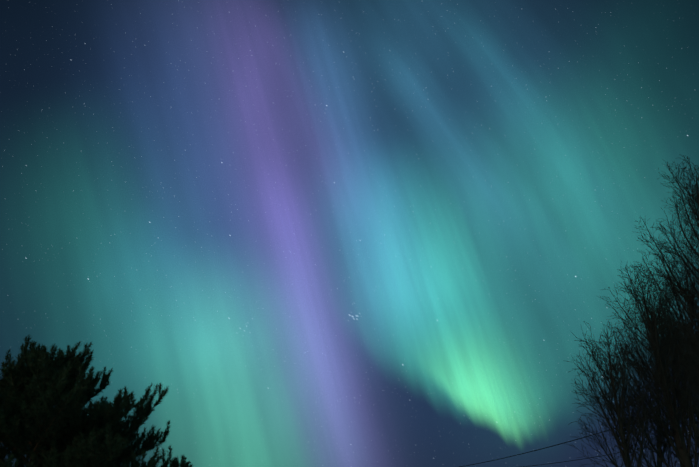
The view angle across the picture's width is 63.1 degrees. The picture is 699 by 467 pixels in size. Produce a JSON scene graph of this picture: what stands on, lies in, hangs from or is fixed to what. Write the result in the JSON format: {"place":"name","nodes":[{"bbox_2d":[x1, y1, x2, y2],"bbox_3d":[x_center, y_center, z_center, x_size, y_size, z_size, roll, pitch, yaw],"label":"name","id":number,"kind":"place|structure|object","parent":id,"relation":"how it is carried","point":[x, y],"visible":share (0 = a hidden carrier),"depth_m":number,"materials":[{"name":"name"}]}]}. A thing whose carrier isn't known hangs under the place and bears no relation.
{"place":"outdoors","nodes":[
{"label":"outdoors","id":0,"kind":"place"},
{"bbox_2d":[0,334,193,466],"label":"pine","id":1,"kind":"object","parent":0,"point":[29,361],"depth_m":8.62,"materials":[{"name":"black plant"}]},
{"bbox_2d":[0,0,698,466],"label":"sky","id":2,"kind":"structure","parent":0,"point":[338,233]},
{"bbox_3d":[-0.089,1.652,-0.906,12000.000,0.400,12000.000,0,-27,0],"label":"ground","id":3,"kind":"structure","parent":0,"visible":0},
{"bbox_2d":[567,319,668,466],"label":"birch","id":4,"kind":"object","parent":3,"relation":"on","point":[622,424],"visible":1,"depth_m":10.36,"materials":[{"name":"black plant"}]},
{"bbox_2d":[595,259,698,466],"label":"birch","id":5,"kind":"object","parent":3,"relation":"on","point":[683,454],"visible":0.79,"depth_m":11.13,"materials":[{"name":"black plant"}]},
{"bbox_2d":[602,307,692,466],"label":"birch","id":6,"kind":"object","parent":3,"relation":"on","point":[659,462],"visible":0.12,"depth_m":14.25,"materials":[{"name":"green plant"}]},
{"bbox_2d":[615,155,698,455],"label":"birch","id":7,"kind":"object","parent":3,"relation":"on","point":[683,291],"visible":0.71,"depth_m":12.72,"materials":[{"name":"black plant"}]},
{"bbox_2d":[642,257,698,459],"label":"birch","id":8,"kind":"object","parent":3,"relation":"on","point":[688,345],"visible":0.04,"depth_m":16.51,"materials":[{"name":"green plant"}]},
{"bbox_2d":[665,231,698,439],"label":"birch","id":9,"kind":"object","parent":3,"relation":"on","point":[694,355],"visible":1,"depth_m":9.39,"materials":[{"name":"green plant"}]},
{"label":"utility pole","id":10,"kind":"object","parent":3,"relation":"on","visible":0},
{"bbox_2d":[459,427,618,466],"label":"power line","id":11,"kind":"object","parent":10,"relation":"hanging from","point":[534,450],"visible":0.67,"depth_m":29.77,"materials":[{"name":"black metal"}]},
{"bbox_2d":[522,445,654,466],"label":"phone line","id":12,"kind":"object","parent":10,"relation":"attached to","point":[572,460],"visible":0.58,"depth_m":24.66,"materials":[{"name":"black metal"}]}
]}

